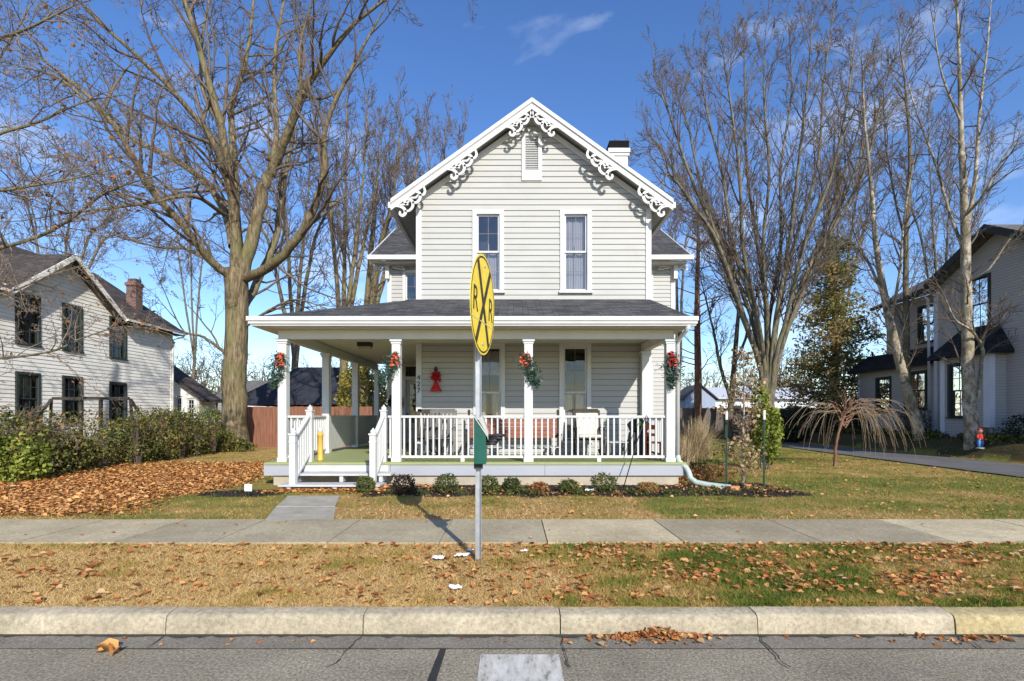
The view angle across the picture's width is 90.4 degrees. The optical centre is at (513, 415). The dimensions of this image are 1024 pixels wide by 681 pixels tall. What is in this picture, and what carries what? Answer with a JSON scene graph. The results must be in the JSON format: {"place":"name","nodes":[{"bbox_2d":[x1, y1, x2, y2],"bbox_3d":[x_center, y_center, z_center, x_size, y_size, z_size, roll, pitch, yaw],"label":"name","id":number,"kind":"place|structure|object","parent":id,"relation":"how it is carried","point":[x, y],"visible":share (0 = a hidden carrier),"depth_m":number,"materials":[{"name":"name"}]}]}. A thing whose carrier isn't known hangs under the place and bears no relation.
{"place":"outdoors","nodes":[
{"label":"outdoors","id":0,"kind":"place"},
{"bbox_2d":[266,496,339,519],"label":"front path","id":1,"kind":"structure","parent":0,"point":[305,507],"depth_m":7.36,"materials":[{"name":"concrete"}]},
{"bbox_2d":[0,429,1023,608],"bbox_3d":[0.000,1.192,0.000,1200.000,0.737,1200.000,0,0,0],"label":"ground","id":2,"kind":"structure","parent":0,"point":[1013,454],"depth_m":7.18,"materials":[{"name":"plant"}]},
{"bbox_2d":[0,431,54,482],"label":"hedge shrub","id":3,"kind":"object","parent":2,"relation":"on","point":[41,468],"visible":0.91,"depth_m":10.48,"materials":[{"name":"green plant"}]},
{"bbox_2d":[0,406,164,477],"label":"hedge shrub","id":4,"kind":"object","parent":2,"relation":"on","point":[67,456],"visible":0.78,"depth_m":12.86,"materials":[{"name":"green plant"}]},
{"bbox_2d":[32,397,144,432],"bbox_3d":[-14.950,0.385,18.000,4.321,2.070,1.521,0,0,0],"label":"swing frame","id":5,"kind":"object","parent":2,"relation":"on","point":[49,403],"visible":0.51,"depth_m":17.95,"materials":[{"name":"metal"}]},
{"bbox_2d":[0,102,184,270],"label":"bare tree","id":6,"kind":"object","parent":2,"relation":"on","point":[82,253],"visible":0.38,"depth_m":44.14,"materials":[{"name":"brown plant"}]},
{"bbox_2d":[0,241,221,441],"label":"neighbour house","id":7,"kind":"structure","parent":2,"relation":"on","point":[149,374],"depth_m":22.06,"materials":[{"name":"white"}]},
{"bbox_2d":[15,371,40,423],"bbox_3d":[-18.883,-0.625,19.490,0.735,2.450,1.420,0,0,0],"label":"window","id":8,"kind":"structure","parent":7,"relation":"in","point":[27,387],"depth_m":19.75,"materials":[{"name":"black glass"}]},
{"bbox_2d":[15,292,42,346],"bbox_3d":[-18.883,-3.650,19.490,0.735,2.400,1.420,0,0,0],"label":"window","id":9,"kind":"structure","parent":7,"relation":"in","point":[30,338],"depth_m":19.78,"materials":[{"name":"black glass"}]},
{"bbox_2d":[62,375,82,423],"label":"window","id":10,"kind":"structure","parent":7,"relation":"in","point":[69,389],"depth_m":21.65,"materials":[{"name":"black glass"}]},
{"bbox_2d":[62,302,84,352],"bbox_3d":[-18.883,-3.650,21.450,0.735,2.400,1.400,0,0,0],"label":"window","id":11,"kind":"structure","parent":7,"relation":"in","point":[66,312],"depth_m":21.68,"materials":[{"name":"black glass"}]},
{"bbox_2d":[109,382,126,424],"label":"window","id":12,"kind":"structure","parent":7,"relation":"in","point":[116,389],"depth_m":24.21,"materials":[{"name":"clear glass"}]},
{"bbox_2d":[109,316,127,360],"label":"window","id":13,"kind":"structure","parent":7,"relation":"in","point":[120,353],"depth_m":24.19,"materials":[{"name":"black glass"}]},
{"bbox_2d":[0,0,272,449],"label":"oak tree","id":14,"kind":"object","parent":2,"relation":"on","point":[9,38],"visible":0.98,"depth_m":11.47,"materials":[{"name":"brown plant"}]},
{"bbox_2d":[110,405,223,460],"bbox_3d":[-11.403,0.570,16.762,3.118,1.784,3.857,0,0,0],"label":"hedge shrub","id":15,"kind":"object","parent":2,"relation":"on","point":[174,443],"visible":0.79,"depth_m":16.18,"materials":[{"name":"green plant"}]},
{"bbox_2d":[143,215,229,379],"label":"bare tree","id":16,"kind":"object","parent":2,"relation":"on","point":[194,338],"visible":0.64,"depth_m":59.92,"materials":[{"name":"brown plant"}]},
{"bbox_2d":[153,404,234,452],"bbox_3d":[-12.068,0.503,19.183,3.164,1.921,2.594,0,0,0],"label":"hedge shrub","id":17,"kind":"object","parent":2,"relation":"on","point":[208,417],"visible":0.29,"depth_m":18.83,"materials":[{"name":"green plant"}]},
{"bbox_2d":[0,460,390,516],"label":"leaf litter","id":18,"kind":"object","parent":2,"relation":"on","point":[78,492],"visible":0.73,"depth_m":9.62,"materials":[{"name":"brown plant"}]},
{"bbox_2d":[203,430,257,452],"bbox_3d":[-10.728,1.007,19.190,2.130,0.897,0.911,0,0,0],"label":"ivy clump","id":19,"kind":"object","parent":2,"relation":"on","point":[237,446],"visible":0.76,"depth_m":19.15,"materials":[{"name":"green plant"}]},
{"bbox_2d":[0,0,476,451],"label":"shade tree","id":20,"kind":"object","parent":2,"relation":"on","point":[238,274],"visible":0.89,"depth_m":18.87,"materials":[{"name":"beige plant"}]},
{"bbox_2d":[216,381,268,423],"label":"distant house","id":21,"kind":"structure","parent":2,"relation":"on","point":[251,385],"depth_m":64.49,"materials":[{"name":"grey"}]},
{"bbox_2d":[238,102,355,406],"bbox_3d":[-14.842,-9.427,33.266,10.667,22.725,5.213,0,0,13],"label":"bare tree","id":22,"kind":"object","parent":2,"relation":"on","point":[295,349],"visible":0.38,"depth_m":32.84,"materials":[{"name":"brown plant"}]},
{"bbox_2d":[247,367,386,406],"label":"house roof","id":23,"kind":"structure","parent":2,"relation":"on","point":[305,386],"depth_m":29.67,"materials":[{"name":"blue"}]},
{"bbox_2d":[247,405,386,446],"bbox_3d":[-7.200,0.505,22.077,9.500,1.890,0.166,0,0,0],"label":"red board fence","id":24,"kind":"object","parent":2,"relation":"on","point":[262,424],"visible":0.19,"depth_m":22.00,"materials":[{"name":"brown wood"}]},
{"bbox_2d":[281,36,402,405],"bbox_3d":[-8.766,-9.488,27.118,4.532,22.195,7.537,0,0,25],"label":"bare tree","id":25,"kind":"object","parent":2,"relation":"on","point":[344,247],"visible":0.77,"depth_m":26.95,"materials":[{"name":"beige plant"}]},
{"bbox_2d":[334,361,386,413],"bbox_3d":[-7.229,-0.865,24.196,2.767,4.653,2.338,0,0,0],"label":"yellow shrub","id":26,"kind":"object","parent":2,"relation":"on","point":[368,378],"visible":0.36,"depth_m":23.76,"materials":[{"name":"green plant"}]},
{"bbox_2d":[353,475,376,492],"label":"foundation shrub","id":27,"kind":"object","parent":2,"relation":"on","point":[370,481],"visible":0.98,"depth_m":9.01,"materials":[{"name":"green plant"}]},
{"bbox_2d":[349,65,436,406],"bbox_3d":[-6.998,-8.992,30.008,4.778,22.210,8.054,0,0,0],"label":"bare tree","id":28,"kind":"object","parent":2,"relation":"on","point":[372,288],"visible":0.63,"depth_m":29.27,"materials":[{"name":"beige plant"}]},
{"bbox_2d":[390,474,416,494],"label":"foundation shrub","id":29,"kind":"object","parent":2,"relation":"on","point":[395,487],"visible":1,"depth_m":8.79,"materials":[{"name":"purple plant"}]},
{"bbox_2d":[390,86,473,195],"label":"bare tree","id":30,"kind":"object","parent":2,"relation":"on","point":[442,150],"visible":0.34,"depth_m":36.01,"materials":[{"name":"brown plant"}]},
{"bbox_2d":[433,473,458,492],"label":"foundation shrub","id":31,"kind":"object","parent":2,"relation":"on","point":[440,484],"visible":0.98,"depth_m":9.03,"materials":[{"name":"green plant"}]},
{"bbox_2d":[470,254,493,561],"bbox_3d":[-0.308,0.164,4.704,0.100,3.273,0.914,0,0,9],"label":"railroad sign","id":32,"kind":"object","parent":2,"relation":"on","point":[482,303],"visible":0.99,"depth_m":4.74,"materials":[{"name":"metal"}]},
{"bbox_2d":[473,415,505,468],"bbox_3d":[-0.217,0.243,4.730,0.296,0.501,0.220,0,0,0],"label":"green utility box","id":33,"kind":"object","parent":32,"relation":"attached to","point":[483,438],"visible":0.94,"depth_m":4.63,"materials":[{"name":"paint"}]},
{"bbox_2d":[246,97,730,488],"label":"gabled house","id":34,"kind":"structure","parent":2,"relation":"on","point":[556,221],"depth_m":12.18,"materials":[{"name":"white"}]},
{"bbox_2d":[262,350,291,389],"bbox_3d":[-4.642,-0.885,9.983,0.599,0.797,0.207,0,0,0],"label":"garland swag","id":35,"kind":"object","parent":34,"relation":"attached to","point":[280,360],"visible":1,"depth_m":9.99,"materials":[{"name":"green plant"}]},
{"bbox_2d":[317,427,323,460],"bbox_3d":[-3.930,0.584,10.350,0.128,0.680,0.125,0,0,0],"label":"yellow post ornament","id":36,"kind":"object","parent":34,"relation":"on","point":[320,434],"visible":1,"depth_m":10.30,"materials":[{"name":"paint"}]},
{"bbox_2d":[373,351,402,388],"bbox_3d":[-2.444,-0.887,9.983,0.655,0.781,0.194,0,0,0],"label":"garland swag","id":37,"kind":"object","parent":34,"relation":"attached to","point":[387,373],"visible":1,"depth_m":9.99,"materials":[{"name":"green plant"}]},
{"bbox_2d":[402,270,415,300],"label":"window","id":38,"kind":"structure","parent":34,"relation":"in","point":[408,276],"depth_m":17.13,"materials":[{"name":"clear glass"}]},
{"bbox_2d":[402,364,415,442],"bbox_3d":[-3.170,-0.408,17.456,1.100,2.665,0.889,0,0,0],"label":"front door","id":39,"kind":"structure","parent":34,"relation":"in","point":[408,383],"depth_m":17.12,"materials":[{"name":"paint"}]},
{"bbox_2d":[411,409,441,454],"bbox_3d":[-2.020,0.381,11.751,0.665,1.064,0.917,0,0,0],"label":"porch chair","id":40,"kind":"object","parent":34,"relation":"on","point":[422,411],"visible":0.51,"depth_m":11.98,"materials":[{"name":"white wood"}]},
{"bbox_2d":[429,367,441,390],"bbox_3d":[-1.858,-0.871,12.140,0.316,0.582,0.292,0,0,0],"label":"bell ornament","id":41,"kind":"object","parent":34,"relation":"hanging from","point":[436,375],"visible":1,"depth_m":12.11,"materials":[{"name":"red fabric"}]},
{"bbox_2d":[423,409,456,454],"bbox_3d":[-1.620,0.381,11.351,0.665,1.064,0.917,0,0,0],"label":"rocking chair","id":42,"kind":"object","parent":34,"relation":"on","point":[442,411],"visible":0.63,"depth_m":11.63,"materials":[{"name":"grey wood"}]},
{"bbox_2d":[472,209,504,292],"bbox_3d":[-0.605,-3.910,12.482,1.150,2.420,0.735,0,0,0],"label":"window","id":43,"kind":"structure","parent":34,"relation":"in","point":[487,225],"depth_m":12.25,"materials":[{"name":"clear glass"}]},
{"bbox_2d":[472,343,505,442],"bbox_3d":[-0.580,-0.530,12.482,1.160,2.820,0.735,0,0,0],"label":"window","id":44,"kind":"structure","parent":34,"relation":"in","point":[493,362],"depth_m":12.33,"materials":[{"name":"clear glass"}]},
{"bbox_2d":[465,409,561,454],"bbox_3d":[0.000,0.392,11.500,2.140,1.064,0.800,0,0,0],"label":"porch glider bench","id":45,"kind":"object","parent":34,"relation":"on","point":[500,422],"visible":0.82,"depth_m":11.75,"materials":[{"name":"red wood"}]},
{"bbox_2d":[513,351,546,389],"bbox_3d":[0.330,-0.882,9.980,0.677,0.754,0.208,0,0,0],"label":"garland swag","id":46,"kind":"object","parent":34,"relation":"attached to","point":[534,380],"visible":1,"depth_m":9.99,"materials":[{"name":"green plant"}]},
{"bbox_2d":[559,209,592,292],"bbox_3d":[1.495,-3.910,12.482,1.150,2.420,0.735,0,0,0],"label":"window","id":47,"kind":"structure","parent":34,"relation":"in","point":[575,225],"depth_m":12.25,"materials":[{"name":"white glass"}]},
{"bbox_2d":[559,343,592,442],"bbox_3d":[1.480,-0.530,12.482,1.160,2.820,0.735,0,0,0],"label":"window","id":48,"kind":"structure","parent":34,"relation":"in","point":[574,358],"depth_m":12.35,"materials":[{"name":"white glass"}]},
{"bbox_2d":[573,409,606,454],"bbox_3d":[1.680,0.381,11.301,0.665,1.064,0.917,0,0,0],"label":"porch armchair","id":49,"kind":"object","parent":34,"relation":"on","point":[586,412],"visible":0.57,"depth_m":11.53,"materials":[{"name":"white wood"}]},
{"bbox_2d":[627,418,648,454],"bbox_3d":[2.780,0.479,11.300,0.522,0.850,0.494,0,0,0],"label":"covered grill","id":50,"kind":"object","parent":34,"relation":"on","point":[635,438],"visible":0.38,"depth_m":11.11,"materials":[{"name":"black paint"}]},
{"bbox_2d":[645,424,660,459],"bbox_3d":[2.945,0.554,10.725,0.250,0.740,0.390,0,0,0],"label":"chair","id":51,"kind":"object","parent":34,"relation":"on","point":[647,434],"visible":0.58,"depth_m":10.88,"materials":[{"name":"plastic"}]},
{"bbox_2d":[655,351,685,389],"bbox_3d":[3.088,-0.891,9.987,0.631,0.773,0.193,0,0,0],"label":"garland swag","id":52,"kind":"object","parent":34,"relation":"attached to","point":[671,357],"visible":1,"depth_m":9.99,"materials":[{"name":"green plant"}]},
{"bbox_2d":[481,474,498,492],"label":"foundation shrub","id":53,"kind":"object","parent":2,"relation":"on","point":[485,483],"visible":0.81,"depth_m":9.02,"materials":[{"name":"green plant"}]},
{"bbox_2d":[200,482,809,497],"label":"mulch","id":54,"kind":"object","parent":2,"relation":"on","point":[539,495],"visible":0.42,"depth_m":8.98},
{"bbox_2d":[0,606,1023,633],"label":"kerb","id":55,"kind":"structure","parent":2,"relation":"on","point":[468,620],"depth_m":3.47,"materials":[{"name":"concrete"}]},
{"bbox_2d":[0,540,1023,605],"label":"verge leaves","id":56,"kind":"object","parent":2,"relation":"on","point":[936,578],"visible":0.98,"depth_m":4.38,"materials":[{"name":"brown plant"}]},
{"bbox_2d":[0,437,1023,519],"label":"lawn grass","id":57,"kind":"structure","parent":2,"relation":"on","point":[719,508],"depth_m":8.13,"materials":[{"name":"green plant"}]},
{"bbox_2d":[502,476,521,491],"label":"foundation shrub","id":58,"kind":"object","parent":2,"relation":"on","point":[513,483],"visible":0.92,"depth_m":9.14,"materials":[{"name":"green plant"}]},
{"bbox_2d":[174,334,857,406],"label":"woodland","id":59,"kind":"object","parent":2,"relation":"on","point":[255,376],"visible":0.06,"depth_m":77.77,"materials":[{"name":"brown plant"}]},
{"bbox_2d":[528,481,549,493],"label":"foundation shrub","id":60,"kind":"object","parent":2,"relation":"on","point":[534,486],"visible":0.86,"depth_m":8.91,"materials":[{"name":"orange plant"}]},
{"bbox_2d":[557,478,579,492],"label":"foundation shrub","id":61,"kind":"object","parent":2,"relation":"on","point":[563,484],"visible":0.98,"depth_m":9.01,"materials":[{"name":"green plant"}]},
{"bbox_2d":[385,480,763,495],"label":"bed plants","id":62,"kind":"object","parent":2,"relation":"on","point":[700,490],"visible":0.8,"depth_m":8.98,"materials":[{"name":"green plant"}]},
{"bbox_2d":[590,472,616,492],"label":"foundation shrub","id":63,"kind":"object","parent":2,"relation":"on","point":[611,479],"visible":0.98,"depth_m":9.13,"materials":[{"name":"green plant"}]},
{"bbox_2d":[635,481,661,492],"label":"foundation shrub","id":64,"kind":"object","parent":2,"relation":"on","point":[652,487],"visible":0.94,"depth_m":9.01,"materials":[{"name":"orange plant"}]},
{"bbox_2d":[338,438,1023,517],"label":"lawn leaves","id":65,"kind":"object","parent":2,"relation":"on","point":[617,492],"visible":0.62,"depth_m":9.02,"materials":[{"name":"brown plant"}]},
{"bbox_2d":[659,185,710,388],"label":"bare tree","id":66,"kind":"object","parent":2,"relation":"on","point":[674,230],"visible":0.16,"depth_m":39.98,"materials":[{"name":"brown plant"}]},
{"bbox_2d":[680,433,705,467],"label":"ornamental grass","id":67,"kind":"object","parent":2,"relation":"on","point":[685,454],"depth_m":11.95,"materials":[{"name":"beige plant"}]},
{"bbox_2d":[680,385,718,407],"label":"garden shed","id":68,"kind":"structure","parent":2,"relation":"on","point":[709,398],"depth_m":38.00,"materials":[{"name":"grey"}]},
{"bbox_2d":[663,183,741,432],"bbox_3d":[10.159,-6.208,29.893,6.593,15.647,6.936,0,0,11],"label":"tree","id":69,"kind":"object","parent":2,"relation":"on","point":[697,364],"visible":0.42,"depth_m":29.86,"materials":[{"name":"wood"}]},
{"bbox_2d":[679,462,737,482],"bbox_3d":[4.032,1.227,10.757,1.646,0.457,0.868,0,0,-36],"label":"perennial clump","id":70,"kind":"object","parent":2,"relation":"on","point":[702,474],"visible":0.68,"depth_m":10.78,"materials":[{"name":"brown plant"}]},
{"bbox_2d":[689,458,730,476],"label":"perennial clump","id":71,"kind":"object","parent":2,"relation":"on","point":[711,461],"visible":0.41,"depth_m":11.52,"materials":[{"name":"green plant"}]},
{"bbox_2d":[680,415,760,466],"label":"ornamental grass","id":72,"kind":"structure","parent":2,"relation":"on","point":[700,439],"depth_m":12.39,"materials":[{"name":"beige plant"}]},
{"bbox_2d":[688,188,772,439],"bbox_3d":[12.433,-5.674,28.691,5.062,14.931,2.333,0,0,0],"label":"branching tree","id":73,"kind":"object","parent":2,"relation":"on","point":[733,371],"visible":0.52,"depth_m":28.92,"materials":[{"name":"brown plant"}]},
{"bbox_2d":[712,344,767,487],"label":"leafy sapling","id":74,"kind":"object","parent":2,"relation":"on","point":[743,439],"visible":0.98,"depth_m":9.69,"materials":[{"name":"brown plant"}]},
{"bbox_2d":[763,410,765,487],"bbox_3d":[4.778,0.800,9.691,0.042,1.800,0.031,0,0,0],"label":"garden stake","id":75,"kind":"object","parent":2,"relation":"on","point":[764,415],"visible":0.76,"depth_m":9.68,"materials":[{"name":"green metal"}]},
{"bbox_2d":[680,407,849,438],"bbox_3d":[14.595,0.470,30.578,14.940,1.960,0.169,0,0,-4],"label":"grey board fence","id":76,"kind":"object","parent":2,"relation":"on","point":[715,417],"visible":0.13,"depth_m":30.33,"materials":[{"name":"grey wood"}]},
{"bbox_2d":[680,387,849,407],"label":"white outbuilding","id":77,"kind":"structure","parent":2,"relation":"on","point":[719,392],"depth_m":46.00,"materials":[{"name":"metal"}]},
{"bbox_2d":[750,383,784,469],"bbox_3d":[6.479,0.288,13.010,0.805,2.331,0.792,0,0,-43],"label":"green shrub","id":78,"kind":"object","parent":2,"relation":"on","point":[773,423],"visible":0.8,"depth_m":12.88,"materials":[{"name":"green plant"}]},
{"bbox_2d":[614,0,932,439],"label":"vase shaped tree","id":79,"kind":"object","parent":2,"relation":"on","point":[769,346],"visible":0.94,"depth_m":24.18,"materials":[{"name":"brown plant"}]},
{"bbox_2d":[757,231,886,421],"bbox_3d":[16.951,-4.286,27.100,7.009,10.894,6.638,0,0,0],"label":"evergreen tree","id":80,"kind":"object","parent":2,"relation":"on","point":[832,306],"visible":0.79,"depth_m":26.37,"materials":[{"name":"green plant"}]},
{"bbox_2d":[779,406,869,442],"bbox_3d":[15.733,0.485,25.227,6.073,1.974,2.359,0,0,0],"label":"dark shrub","id":81,"kind":"object","parent":2,"relation":"on","point":[792,437],"visible":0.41,"depth_m":25.06,"materials":[{"name":"green plant"}]},
{"bbox_2d":[796,76,902,354],"bbox_3d":[26.596,-12.124,40.069,7.909,27.371,7.416,0,0,0],"label":"bare tree","id":82,"kind":"object","parent":2,"relation":"on","point":[875,181],"visible":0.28,"depth_m":39.95,"materials":[{"name":"brown plant"}]},
{"bbox_2d":[787,390,925,465],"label":"weeping tree","id":83,"kind":"object","parent":2,"relation":"on","point":[844,416],"visible":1,"depth_m":13.79,"materials":[{"name":"brown plant"}]},
{"bbox_2d":[818,19,947,440],"bbox_3d":[13.237,-6.481,18.217,3.890,16.163,4.149,0,0,18],"label":"leaning tree","id":84,"kind":"object","parent":2,"relation":"on","point":[912,408],"visible":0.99,"depth_m":18.37,"materials":[{"name":"grey plant"}]},
{"bbox_2d":[840,0,944,428],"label":"straight tree","id":85,"kind":"object","parent":2,"relation":"on","point":[906,302],"visible":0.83,"depth_m":20.97,"materials":[{"name":"brown twig"},{"name":"pale grey bark"}]},
{"bbox_2d":[893,399,932,433],"bbox_3d":[16.200,0.407,20.615,1.564,2.102,1.050,0,0,0],"label":"bare shrub","id":86,"kind":"object","parent":2,"relation":"on","point":[923,416],"visible":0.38,"depth_m":20.51,"materials":[{"name":"green plant"}]},
{"bbox_2d":[831,427,1023,444],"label":"ground cover","id":87,"kind":"object","parent":2,"relation":"on","point":[997,437],"visible":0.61,"depth_m":18.20,"materials":[{"name":"green plant"}]},
{"bbox_2d":[847,224,1023,437],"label":"neighbour house","id":88,"kind":"structure","parent":2,"relation":"on","point":[937,386],"depth_m":18.87,"materials":[{"name":"beige"}]},
{"bbox_2d":[875,376,891,412],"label":"window","id":89,"kind":"structure","parent":88,"relation":"in","point":[883,385],"depth_m":23.76,"materials":[{"name":"clear glass"}]},
{"bbox_2d":[911,370,926,409],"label":"window","id":90,"kind":"structure","parent":88,"relation":"in","point":[918,378],"depth_m":21.64,"materials":[{"name":"clear glass"}]},
{"bbox_2d":[916,304,933,344],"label":"window","id":91,"kind":"structure","parent":88,"relation":"in","point":[924,331],"depth_m":22.18,"materials":[{"name":"clear glass"}]},
{"bbox_2d":[945,362,962,418],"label":"window","id":92,"kind":"structure","parent":88,"relation":"in","point":[954,382],"depth_m":19.04,"materials":[{"name":"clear glass"}]},
{"bbox_2d":[972,272,990,326],"bbox_3d":[17.283,-4.050,18.600,0.735,2.500,1.400,0,0,0],"label":"window","id":93,"kind":"structure","parent":88,"relation":"in","point":[981,285],"depth_m":18.51,"materials":[{"name":"clear glass"}]},
{"bbox_2d":[883,76,1007,278],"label":"bare tree","id":94,"kind":"object","parent":2,"relation":"on","point":[934,236],"visible":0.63,"depth_m":41.98,"materials":[{"name":"brown plant"}]},
{"bbox_2d":[877,0,1023,449],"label":"pale barked tree","id":95,"kind":"object","parent":2,"relation":"on","point":[971,394],"visible":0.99,"depth_m":16.14,"materials":[{"name":"grey plant"}]},
{"bbox_2d":[996,414,1023,440],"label":"clipped hedge","id":96,"kind":"object","parent":2,"relation":"on","point":[1015,430],"visible":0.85,"depth_m":16.12,"materials":[{"name":"green plant"}]},
{"bbox_2d":[0,649,1023,680],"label":"road","id":97,"kind":"structure","parent":0,"point":[463,665],"depth_m":3.06,"materials":[{"name":"grey asphalt"}]},
{"bbox_2d":[95,638,120,654],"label":"fallen leaf","id":98,"kind":"object","parent":97,"relation":"on","point":[110,645],"visible":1,"depth_m":3.19,"materials":[{"name":"orange plant"}]},
{"bbox_2d":[427,649,445,680],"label":"road seam","id":99,"kind":"object","parent":97,"relation":"on","point":[433,675],"visible":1,"depth_m":3.03,"materials":[{"name":"black asphalt"}]},
{"bbox_2d":[0,648,1023,648],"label":"gutter joint","id":100,"kind":"object","parent":97,"relation":"on","point":[520,648],"visible":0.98,"depth_m":3.26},
{"bbox_2d":[0,626,1023,648],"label":"gutter","id":101,"kind":"object","parent":97,"relation":"on","point":[347,641],"depth_m":3.36,"materials":[{"name":"grey concrete"}]},
{"bbox_2d":[0,634,1023,637],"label":"kerb dirt","id":102,"kind":"structure","parent":101,"relation":"on","point":[462,635],"depth_m":3.44,"materials":[{"name":"black soil"}]},
{"bbox_2d":[477,654,563,680],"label":"road marking","id":103,"kind":"object","parent":97,"relation":"on","point":[519,667],"depth_m":3.02,"materials":[{"name":"white paint"}]},
{"bbox_2d":[147,634,980,666],"bbox_3d":[0.324,1.486,3.230,10.800,0.001,0.450,0,0,0],"label":"pavement crack","id":104,"kind":"object","parent":97,"relation":"on","point":[564,649],"visible":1,"depth_m":3.26,"materials":[{"name":"black asphalt"}]},
{"bbox_2d":[0,519,1023,543],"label":"sidewalk","id":105,"kind":"structure","parent":0,"point":[377,531],"depth_m":5.90,"materials":[{"name":"concrete"}]},
{"bbox_2d":[24,519,1013,646],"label":"stray leaves","id":106,"kind":"object","parent":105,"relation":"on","point":[571,642],"visible":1,"depth_m":3.40,"materials":[{"name":"brown plant"}]},
{"bbox_2d":[0,0,1023,400],"label":"sky","id":107,"kind":"structure","parent":0,"point":[582,60],"materials":[{"name":"blue"}]},
{"bbox_2d":[719,438,1023,476],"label":"driveway","id":108,"kind":"structure","parent":0,"point":[991,467],"depth_m":15.57,"materials":[{"name":"concrete"}]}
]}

